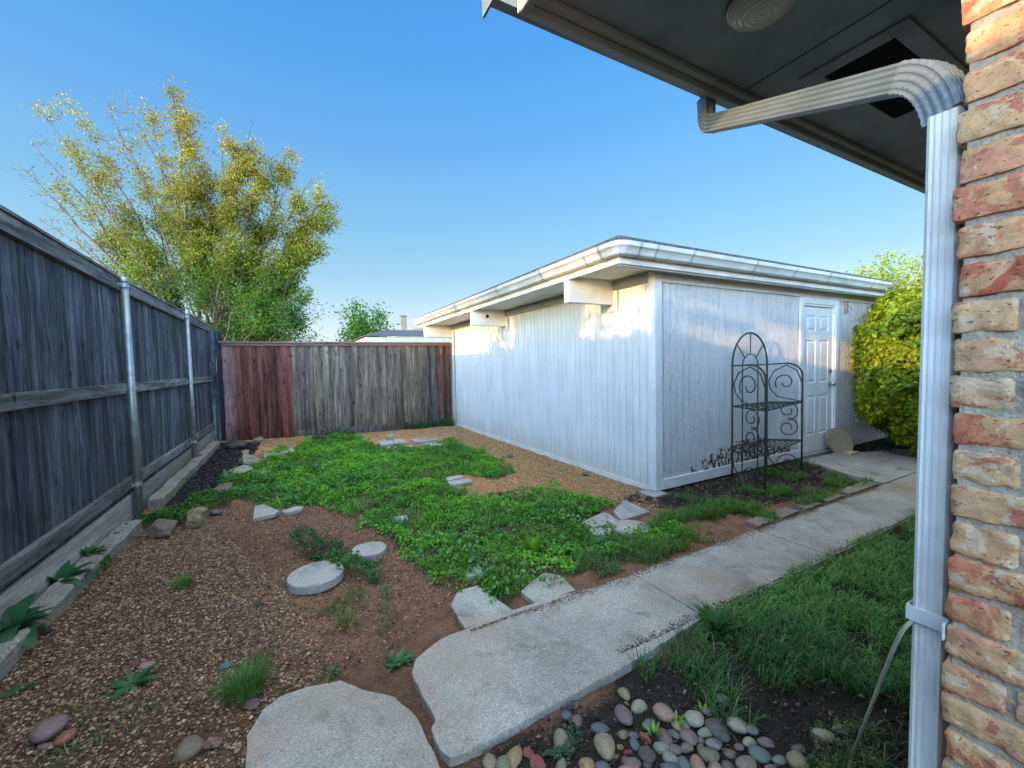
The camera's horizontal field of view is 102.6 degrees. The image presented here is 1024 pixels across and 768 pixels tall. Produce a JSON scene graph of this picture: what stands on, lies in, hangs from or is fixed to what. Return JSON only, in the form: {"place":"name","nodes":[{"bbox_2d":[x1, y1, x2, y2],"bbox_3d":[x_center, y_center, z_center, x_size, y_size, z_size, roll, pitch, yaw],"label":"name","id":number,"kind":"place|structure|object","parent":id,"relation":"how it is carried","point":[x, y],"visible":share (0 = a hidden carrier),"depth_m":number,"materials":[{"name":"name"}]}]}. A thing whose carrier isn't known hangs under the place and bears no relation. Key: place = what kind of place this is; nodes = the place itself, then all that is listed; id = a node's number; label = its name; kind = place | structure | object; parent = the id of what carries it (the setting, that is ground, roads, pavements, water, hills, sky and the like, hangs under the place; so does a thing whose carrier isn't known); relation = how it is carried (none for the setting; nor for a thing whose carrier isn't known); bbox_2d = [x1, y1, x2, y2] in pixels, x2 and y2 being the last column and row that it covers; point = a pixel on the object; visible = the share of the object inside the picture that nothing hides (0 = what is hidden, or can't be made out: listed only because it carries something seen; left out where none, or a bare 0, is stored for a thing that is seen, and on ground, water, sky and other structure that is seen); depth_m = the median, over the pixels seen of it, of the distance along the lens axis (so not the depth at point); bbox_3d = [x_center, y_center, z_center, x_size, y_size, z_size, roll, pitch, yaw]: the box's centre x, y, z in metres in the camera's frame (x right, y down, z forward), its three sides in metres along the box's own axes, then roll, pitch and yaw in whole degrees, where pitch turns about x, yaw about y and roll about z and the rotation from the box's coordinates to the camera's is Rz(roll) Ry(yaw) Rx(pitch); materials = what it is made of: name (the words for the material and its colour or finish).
{"place":"outdoors","nodes":[
{"label":"outdoors","id":0,"kind":"place"},
{"bbox_2d":[352,330,449,341],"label":"neighbour shed","id":1,"kind":"structure","parent":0,"point":[418,335],"depth_m":12.54,"materials":[{"name":"white paint"}]},
{"bbox_2d":[395,315,448,337],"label":"neighbour house","id":2,"kind":"structure","parent":0,"point":[403,318],"depth_m":23.01,"materials":[{"name":"white paint"}]},
{"bbox_2d":[408,415,455,428],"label":"grass","id":3,"kind":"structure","parent":0,"point":[440,423],"depth_m":9.36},
{"bbox_2d":[244,425,658,509],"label":"gravel","id":4,"kind":"structure","parent":0,"point":[469,445],"depth_m":5.59,"materials":[{"name":"gravel"}]},
{"bbox_2d":[0,398,914,767],"bbox_3d":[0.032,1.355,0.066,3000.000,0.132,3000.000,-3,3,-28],"label":"ground","id":5,"kind":"structure","parent":0,"point":[378,676],"depth_m":2.08,"materials":[{"name":"soil"}]},
{"bbox_2d":[0,592,55,648],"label":"leafy weed","id":6,"kind":"object","parent":5,"relation":"on","point":[15,617],"visible":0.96,"depth_m":2.00,"materials":[{"name":"green plant"}]},
{"bbox_2d":[53,728,76,746],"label":"stone","id":7,"kind":"object","parent":5,"relation":"on","point":[66,736],"visible":0.94,"depth_m":1.46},
{"bbox_2d":[0,519,141,681],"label":"timber edging","id":8,"kind":"object","parent":5,"relation":"on","point":[60,596],"visible":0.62,"depth_m":2.31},
{"bbox_2d":[78,544,108,554],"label":"leafy weed","id":9,"kind":"object","parent":8,"relation":"on","point":[90,550],"visible":0.78,"depth_m":2.81,"materials":[{"name":"green plant"}]},
{"bbox_2d":[47,560,100,587],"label":"leafy weed","id":10,"kind":"object","parent":5,"relation":"on","point":[66,570],"visible":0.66,"depth_m":2.47,"materials":[{"name":"green plant"}]},
{"bbox_2d":[0,204,214,620],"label":"privacy fence","id":11,"kind":"object","parent":5,"relation":"on","point":[107,425],"visible":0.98,"depth_m":2.85,"materials":[{"name":"grey wood"}]},
{"bbox_2d":[93,516,137,578],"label":"weeds","id":12,"kind":"object","parent":5,"relation":"on","point":[105,562],"visible":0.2,"depth_m":2.74,"materials":[{"name":"green plant"}]},
{"bbox_2d":[145,518,177,538],"bbox_3d":[-2.796,1.160,3.287,0.250,0.150,0.182,-1,3,15],"label":"boulder","id":13,"kind":"object","parent":5,"relation":"on","point":[160,528],"visible":0.98,"depth_m":3.23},
{"bbox_2d":[0,526,329,767],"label":"gravel","id":14,"kind":"structure","parent":5,"relation":"on","point":[234,743],"depth_m":1.94,"materials":[{"name":"gravel"}]},
{"bbox_2d":[29,714,69,742],"bbox_3d":[-1.688,1.258,1.494,0.098,0.060,0.104,-4,3,0],"label":"stone","id":15,"kind":"object","parent":14,"relation":"on","point":[45,730],"visible":0.98,"depth_m":1.48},
{"bbox_2d":[4,684,224,767],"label":"grass","id":16,"kind":"structure","parent":14,"relation":"on","point":[95,737],"depth_m":1.54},
{"bbox_2d":[103,660,161,701],"bbox_3d":[-1.614,1.270,1.748,0.199,0.066,0.190,-3,3,-28],"label":"leafy weed","id":17,"kind":"object","parent":14,"relation":"on","point":[123,687],"visible":0.97,"depth_m":1.75,"materials":[{"name":"green plant"}]},
{"bbox_2d":[244,698,260,709],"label":"rock","id":18,"kind":"object","parent":14,"relation":"on","point":[252,704],"visible":1,"depth_m":1.67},
{"bbox_2d":[0,73,346,382],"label":"tree","id":19,"kind":"object","parent":5,"relation":"on","point":[243,291],"visible":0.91,"depth_m":14.48,"materials":[{"name":"green plant"}]},
{"bbox_2d":[164,569,200,589],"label":"grass tuft","id":20,"kind":"object","parent":5,"relation":"on","point":[178,584],"visible":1,"depth_m":2.55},
{"bbox_2d":[147,441,219,509],"bbox_3d":[-4.265,1.123,5.500,0.144,0.175,3.550,-3,3,-28],"label":"timber edging","id":21,"kind":"object","parent":5,"relation":"on","point":[164,494],"visible":0.83,"depth_m":4.65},
{"bbox_2d":[138,489,232,524],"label":"weeds","id":22,"kind":"object","parent":5,"relation":"on","point":[179,512],"visible":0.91,"depth_m":3.75,"materials":[{"name":"green plant"}]},
{"bbox_2d":[173,735,203,762],"bbox_3d":[-1.158,1.303,1.465,0.093,0.052,0.086,2,9,17],"label":"stone","id":23,"kind":"object","parent":5,"relation":"on","point":[189,747],"visible":1,"depth_m":1.45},
{"bbox_2d":[185,506,208,528],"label":"boulder","id":24,"kind":"object","parent":5,"relation":"on","point":[197,517],"visible":0.96,"depth_m":3.45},
{"bbox_2d":[164,441,259,507],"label":"mulch","id":25,"kind":"object","parent":5,"relation":"on","point":[190,488],"visible":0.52,"depth_m":5.38,"materials":[{"name":"wood"}]},
{"bbox_2d":[203,737,222,748],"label":"rock","id":26,"kind":"object","parent":5,"relation":"on","point":[212,742],"visible":1,"depth_m":1.48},
{"bbox_2d":[207,329,225,440],"bbox_3d":[-5.428,0.037,7.534,0.220,2.090,0.122,-3,3,-28],"label":"fence end post","id":27,"kind":"object","parent":5,"relation":"on","point":[216,374],"visible":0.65,"depth_m":7.55,"materials":[{"name":"grey wood"}]},
{"bbox_2d":[203,648,278,706],"bbox_3d":[-1.135,1.255,1.740,0.302,0.124,0.296,-3,3,-28],"label":"grass tuft","id":28,"kind":"object","parent":5,"relation":"on","point":[242,680],"visible":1,"depth_m":1.75,"materials":[{"name":"plant"}]},
{"bbox_2d":[239,454,261,465],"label":"boulder","id":29,"kind":"object","parent":5,"relation":"on","point":[248,459],"visible":0.85,"depth_m":5.75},
{"bbox_2d":[253,504,278,520],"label":"paving stone","id":30,"kind":"object","parent":5,"relation":"on","point":[263,512],"visible":1,"depth_m":3.83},
{"bbox_2d":[0,500,535,766],"bbox_3d":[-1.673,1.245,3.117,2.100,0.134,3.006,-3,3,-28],"label":"gravel","id":31,"kind":"structure","parent":5,"relation":"on","point":[173,675],"depth_m":2.33,"materials":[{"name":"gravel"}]},
{"bbox_2d":[0,679,42,697],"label":"leafy weed","id":32,"kind":"object","parent":31,"relation":"on","point":[17,687],"visible":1,"depth_m":1.70,"materials":[{"name":"green plant"}]},
{"bbox_2d":[287,561,343,594],"bbox_3d":[-1.280,1.262,2.680,0.337,0.055,0.337,-3,3,-28],"label":"round stepping stone","id":33,"kind":"object","parent":31,"relation":"on","point":[315,577],"visible":0.94,"depth_m":2.62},
{"bbox_2d":[284,524,384,582],"bbox_3d":[-1.300,1.199,3.012,1.160,0.202,0.337,1,3,35],"label":"clover","id":34,"kind":"object","parent":31,"relation":"on","point":[338,554],"visible":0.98,"depth_m":2.99,"materials":[{"name":"green plant"}]},
{"bbox_2d":[281,506,303,515],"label":"paving stone","id":35,"kind":"object","parent":5,"relation":"on","point":[293,510],"visible":1,"depth_m":3.94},
{"bbox_2d":[231,461,399,495],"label":"weeds","id":36,"kind":"object","parent":5,"relation":"on","point":[270,475],"visible":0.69,"depth_m":5.00,"materials":[{"name":"green plant"}]},
{"bbox_2d":[232,581,399,673],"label":"grass","id":37,"kind":"structure","parent":5,"relation":"on","point":[346,599],"depth_m":2.35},
{"bbox_2d":[218,341,452,440],"bbox_3d":[-3.405,0.100,8.638,4.450,1.960,0.175,-3,3,-28],"label":"back fence","id":38,"kind":"object","parent":5,"relation":"on","point":[273,389],"visible":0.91,"depth_m":8.42,"materials":[{"name":"brown wood"}]},
{"bbox_2d":[245,680,439,767],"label":"stepping slab","id":39,"kind":"structure","parent":5,"relation":"on","point":[339,724],"depth_m":1.53,"materials":[{"name":"concrete"}]},
{"bbox_2d":[326,606,366,631],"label":"grass tuft","id":40,"kind":"object","parent":5,"relation":"on","point":[345,622],"visible":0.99,"depth_m":2.25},
{"bbox_2d":[332,297,399,341],"bbox_3d":[-5.149,-1.101,14.560,2.208,3.837,2.631,-3,3,-28],"label":"young tree","id":41,"kind":"object","parent":5,"relation":"on","point":[359,327],"visible":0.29,"depth_m":13.92,"materials":[{"name":"green plant"}]},
{"bbox_2d":[351,541,386,560],"bbox_3d":[-1.083,1.266,3.107,0.254,0.040,0.254,-3,3,-28],"label":"round stepping stone","id":42,"kind":"object","parent":5,"relation":"on","point":[372,550],"visible":0.74,"depth_m":3.08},
{"bbox_2d":[382,646,414,671],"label":"leafy weed","id":43,"kind":"object","parent":5,"relation":"on","point":[402,656],"visible":1,"depth_m":1.95,"materials":[{"name":"green plant"}]},
{"bbox_2d":[382,506,414,532],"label":"grass tuft","id":44,"kind":"object","parent":5,"relation":"on","point":[399,521],"visible":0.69,"depth_m":3.55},
{"bbox_2d":[219,438,689,605],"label":"grass","id":45,"kind":"structure","parent":5,"relation":"on","point":[419,511],"depth_m":4.06,"materials":[{"name":"plant"}]},
{"bbox_2d":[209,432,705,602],"bbox_3d":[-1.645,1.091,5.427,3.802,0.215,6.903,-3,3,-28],"label":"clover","id":46,"kind":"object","parent":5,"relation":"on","point":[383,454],"visible":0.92,"depth_m":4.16,"materials":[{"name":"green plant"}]},
{"bbox_2d":[448,478,472,486],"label":"paving stone","id":47,"kind":"object","parent":5,"relation":"on","point":[464,481],"visible":0.77,"depth_m":4.82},
{"bbox_2d":[451,586,511,629],"bbox_3d":[-0.200,1.279,2.363,0.294,0.035,0.362,-3,3,-28],"label":"paving stone","id":48,"kind":"object","parent":5,"relation":"on","point":[470,607],"visible":0.81,"depth_m":2.32,"materials":[{"name":"stone"}]},
{"bbox_2d":[483,753,495,767],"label":"pebble","id":49,"kind":"object","parent":5,"relation":"on","point":[489,760],"visible":0.99,"depth_m":1.44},
{"bbox_2d":[495,755,510,767],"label":"pebble","id":50,"kind":"object","parent":5,"relation":"on","point":[503,761],"visible":1,"depth_m":1.42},
{"bbox_2d":[507,746,522,767],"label":"pebble","id":51,"kind":"object","parent":5,"relation":"on","point":[514,754],"visible":0.91,"depth_m":1.46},
{"bbox_2d":[426,493,618,592],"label":"weeds","id":52,"kind":"object","parent":5,"relation":"on","point":[513,522],"visible":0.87,"depth_m":3.17,"materials":[{"name":"green plant"}]},
{"bbox_2d":[524,528,540,554],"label":"leafy weed","id":53,"kind":"object","parent":5,"relation":"on","point":[533,544],"visible":0.83,"depth_m":2.99,"materials":[{"name":"green plant"}]},
{"bbox_2d":[530,754,545,767],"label":"rock","id":54,"kind":"object","parent":5,"relation":"on","point":[536,760],"visible":1,"depth_m":1.44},
{"bbox_2d":[521,573,575,603],"bbox_3d":[0.201,1.261,2.527,0.307,0.035,0.280,-3,3,-28],"label":"paving stone","id":55,"kind":"object","parent":5,"relation":"on","point":[535,591],"visible":0.66,"depth_m":2.48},
{"bbox_2d":[537,702,582,758],"bbox_3d":[0.209,1.313,1.535,0.125,0.036,0.275,1,4,40],"label":"groundcover","id":56,"kind":"object","parent":5,"relation":"on","point":[563,748],"visible":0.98,"depth_m":1.48,"materials":[{"name":"green plant"}]},
{"bbox_2d":[553,728,569,752],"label":"pebble","id":57,"kind":"object","parent":5,"relation":"on","point":[560,736],"visible":0.79,"depth_m":1.51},
{"bbox_2d":[578,757,593,767],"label":"pebble","id":58,"kind":"object","parent":5,"relation":"on","point":[587,762],"visible":1,"depth_m":1.42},
{"bbox_2d":[590,722,608,733],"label":"pebble","id":59,"kind":"object","parent":5,"relation":"on","point":[598,727],"visible":0.86,"depth_m":1.55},
{"bbox_2d":[584,512,618,527],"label":"paving stone","id":60,"kind":"object","parent":5,"relation":"on","point":[599,518],"visible":0.6,"depth_m":3.55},
{"bbox_2d":[593,733,614,760],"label":"pebble","id":61,"kind":"object","parent":5,"relation":"on","point":[604,744],"visible":1,"depth_m":1.47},
{"bbox_2d":[542,536,673,587],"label":"grass","id":62,"kind":"structure","parent":5,"relation":"on","point":[616,568],"depth_m":2.86,"materials":[{"name":"plant"}]},
{"bbox_2d":[614,704,632,725],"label":"pebble","id":63,"kind":"object","parent":5,"relation":"on","point":[623,715],"visible":1,"depth_m":1.61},
{"bbox_2d":[612,520,648,537],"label":"round stepping stone","id":64,"kind":"object","parent":5,"relation":"on","point":[623,524],"visible":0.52,"depth_m":3.39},
{"bbox_2d":[613,500,649,519],"bbox_3d":[1.036,1.179,3.807,0.396,0.035,0.378,-3,3,-28],"label":"paving stone","id":65,"kind":"object","parent":5,"relation":"on","point":[625,510],"visible":0.89,"depth_m":3.73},
{"bbox_2d":[631,699,646,713],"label":"pebble","id":66,"kind":"object","parent":5,"relation":"on","point":[638,706],"visible":0.99,"depth_m":1.66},
{"bbox_2d":[637,745,655,763],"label":"rock","id":67,"kind":"object","parent":5,"relation":"on","point":[645,753],"visible":1,"depth_m":1.44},
{"bbox_2d":[620,639,673,683],"bbox_3d":[0.610,1.249,1.846,0.225,0.106,0.209,-3,3,-28],"label":"grass tuft","id":68,"kind":"object","parent":5,"relation":"on","point":[644,664],"visible":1,"depth_m":1.86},
{"bbox_2d":[653,741,668,754],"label":"pebble","id":69,"kind":"object","parent":5,"relation":"on","point":[660,747],"visible":0.94,"depth_m":1.48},
{"bbox_2d":[653,702,674,722],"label":"pebble","id":70,"kind":"object","parent":5,"relation":"on","point":[664,712],"visible":1,"depth_m":1.60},
{"bbox_2d":[413,235,916,497],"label":"garden shed","id":71,"kind":"structure","parent":5,"relation":"on","point":[611,358],"depth_m":5.12,"materials":[{"name":"white"}]},
{"bbox_2d":[803,306,834,452],"bbox_3d":[4.345,-0.066,5.827,0.807,2.045,0.080,-3,3,-24],"label":"door","id":72,"kind":"structure","parent":71,"relation":"in","point":[818,321],"depth_m":5.84,"materials":[{"name":"white paint"}]},
{"bbox_2d":[657,728,673,744],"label":"pebble","id":73,"kind":"object","parent":5,"relation":"on","point":[665,736],"visible":0.84,"depth_m":1.52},
{"bbox_2d":[679,728,697,745],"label":"pebble","id":74,"kind":"object","parent":5,"relation":"on","point":[688,736],"visible":0.96,"depth_m":1.51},
{"bbox_2d":[684,710,703,727],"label":"pebble","id":75,"kind":"object","parent":5,"relation":"on","point":[694,718],"visible":0.99,"depth_m":1.57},
{"bbox_2d":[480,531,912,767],"bbox_3d":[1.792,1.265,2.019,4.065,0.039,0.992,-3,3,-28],"label":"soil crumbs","id":76,"kind":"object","parent":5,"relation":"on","point":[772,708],"visible":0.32,"depth_m":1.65,"materials":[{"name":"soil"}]},
{"bbox_2d":[483,528,912,767],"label":"leaf litter","id":77,"kind":"object","parent":5,"relation":"on","point":[672,733],"visible":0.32,"depth_m":1.65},
{"bbox_2d":[690,754,705,767],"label":"pebble","id":78,"kind":"object","parent":5,"relation":"on","point":[696,760],"visible":1,"depth_m":1.42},
{"bbox_2d":[697,747,719,762],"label":"pebble","id":79,"kind":"object","parent":5,"relation":"on","point":[711,753],"visible":0.96,"depth_m":1.45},
{"bbox_2d":[704,717,729,742],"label":"pebble","id":80,"kind":"object","parent":5,"relation":"on","point":[712,725],"visible":0.91,"depth_m":1.53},
{"bbox_2d":[693,601,746,647],"bbox_3d":[1.035,1.226,2.119,0.229,0.137,0.253,-3,3,-28],"label":"leafy weed","id":81,"kind":"object","parent":5,"relation":"on","point":[722,618],"visible":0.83,"depth_m":2.11,"materials":[{"name":"green plant"}]},
{"bbox_2d":[695,663,757,704],"bbox_3d":[0.896,1.240,1.695,0.240,0.126,0.221,-1,3,4],"label":"grass tuft","id":82,"kind":"object","parent":5,"relation":"on","point":[739,700],"visible":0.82,"depth_m":1.70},
{"bbox_2d":[727,716,747,733],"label":"pebble","id":83,"kind":"object","parent":5,"relation":"on","point":[737,724],"visible":1,"depth_m":1.54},
{"bbox_2d":[735,755,756,767],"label":"pebble","id":84,"kind":"object","parent":5,"relation":"on","point":[745,761],"visible":1,"depth_m":1.41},
{"bbox_2d":[624,475,869,556],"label":"grass","id":85,"kind":"structure","parent":5,"relation":"on","point":[713,510],"depth_m":3.66,"materials":[{"name":"plant"}]},
{"bbox_2d":[482,0,1023,767],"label":"brick house","id":86,"kind":"structure","parent":5,"relation":"on","point":[924,96],"depth_m":0.89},
{"bbox_2d":[725,0,795,31],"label":"ceiling light","id":87,"kind":"object","parent":86,"relation":"attached to","point":[747,15],"visible":1,"depth_m":1.27,"materials":[{"name":"white glass"}]},
{"bbox_2d":[849,620,914,764],"bbox_3d":[1.033,0.913,1.194,0.070,0.819,0.514,0,3,27],"label":"cable","id":88,"kind":"object","parent":86,"relation":"hanging from","point":[905,627],"visible":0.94,"depth_m":1.08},
{"bbox_2d":[746,516,772,528],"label":"edging stone","id":89,"kind":"object","parent":5,"relation":"on","point":[756,522],"visible":0.62,"depth_m":3.44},
{"bbox_2d":[748,745,771,763],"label":"pebble","id":90,"kind":"object","parent":5,"relation":"on","point":[759,754],"visible":0.99,"depth_m":1.43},
{"bbox_2d":[621,436,902,508],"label":"mulch","id":91,"kind":"object","parent":5,"relation":"on","point":[707,491],"visible":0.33,"depth_m":4.48,"materials":[{"name":"soil"}]},
{"bbox_2d":[664,457,846,506],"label":"grass","id":92,"kind":"structure","parent":91,"relation":"on","point":[794,479],"depth_m":4.60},
{"bbox_2d":[731,332,803,489],"bbox_3d":[2.901,0.248,4.709,1.178,1.706,0.437,-4,4,-39],"label":"plant rack","id":93,"kind":"object","parent":91,"relation":"on","point":[766,409],"visible":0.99,"depth_m":4.68,"materials":[{"name":"black metal"}]},
{"bbox_2d":[757,736,774,748],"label":"pebble","id":94,"kind":"object","parent":5,"relation":"on","point":[765,742],"visible":1,"depth_m":1.49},
{"bbox_2d":[652,594,910,767],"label":"grass","id":95,"kind":"structure","parent":5,"relation":"on","point":[697,661],"depth_m":1.82,"materials":[{"name":"plant"}]},
{"bbox_2d":[774,507,799,519],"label":"edging stone","id":96,"kind":"object","parent":5,"relation":"on","point":[786,512],"visible":0.56,"depth_m":3.63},
{"bbox_2d":[750,619,837,682],"bbox_3d":[1.345,1.254,1.953,0.545,0.061,0.342,-5,5,-52],"label":"groundcover","id":97,"kind":"object","parent":5,"relation":"on","point":[776,653],"visible":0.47,"depth_m":1.91,"materials":[{"name":"green plant"}]},
{"bbox_2d":[786,750,809,767],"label":"pebble","id":98,"kind":"object","parent":5,"relation":"on","point":[795,758],"visible":0.98,"depth_m":1.41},
{"bbox_2d":[795,500,821,511],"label":"edging stone","id":99,"kind":"object","parent":5,"relation":"on","point":[812,505],"visible":0.56,"depth_m":3.79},
{"bbox_2d":[711,507,915,702],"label":"grass","id":100,"kind":"structure","parent":5,"relation":"on","point":[905,592],"depth_m":2.29,"materials":[{"name":"plant"}]},
{"bbox_2d":[812,728,835,743],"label":"pebble","id":101,"kind":"object","parent":5,"relation":"on","point":[822,733],"visible":0.89,"depth_m":1.51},
{"bbox_2d":[825,428,853,452],"bbox_3d":[4.714,0.825,5.908,0.399,0.379,0.184,-2,3,-5],"label":"round slab","id":102,"kind":"object","parent":5,"relation":"on","point":[838,440],"depth_m":5.89,"materials":[{"name":"stone"}]},
{"bbox_2d":[794,715,885,767],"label":"plant","id":103,"kind":"object","parent":5,"relation":"on","point":[817,723],"visible":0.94,"depth_m":1.48,"materials":[{"name":"green plant"}]},
{"bbox_2d":[839,481,878,496],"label":"edging stone","id":104,"kind":"object","parent":5,"relation":"on","point":[848,491],"visible":0.7,"depth_m":4.24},
{"bbox_2d":[845,247,922,283],"bbox_3d":[17.456,-3.045,18.637,5.531,6.313,5.817,-3,3,-28],"label":"broad tree","id":105,"kind":"object","parent":5,"relation":"on","point":[885,274],"visible":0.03,"depth_m":17.92,"materials":[{"name":"green plant"}]},
{"bbox_2d":[846,267,922,454],"bbox_3d":[5.901,-0.325,5.705,2.481,2.665,1.750,-3,3,-28],"label":"clipped shrub","id":106,"kind":"object","parent":5,"relation":"on","point":[886,340],"visible":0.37,"depth_m":5.48,"materials":[{"name":"green plant"}]},
{"bbox_2d":[854,434,916,456],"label":"grass","id":107,"kind":"structure","parent":5,"relation":"on","point":[876,447],"depth_m":6.17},
{"bbox_2d":[0,0,924,365],"label":"sky","id":108,"kind":"structure","parent":0,"point":[465,154],"materials":[{"name":"blue"}]},
{"bbox_2d":[411,448,916,766],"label":"path","id":109,"kind":"structure","parent":0,"point":[487,688],"depth_m":2.14,"materials":[{"name":"concrete"}]},
{"bbox_2d":[470,482,889,631],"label":"spilled soil","id":110,"kind":"structure","parent":109,"relation":"on","point":[686,554],"depth_m":2.76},
{"bbox_2d":[616,514,915,652],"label":"spilled soil","id":111,"kind":"structure","parent":109,"relation":"on","point":[761,587],"depth_m":2.37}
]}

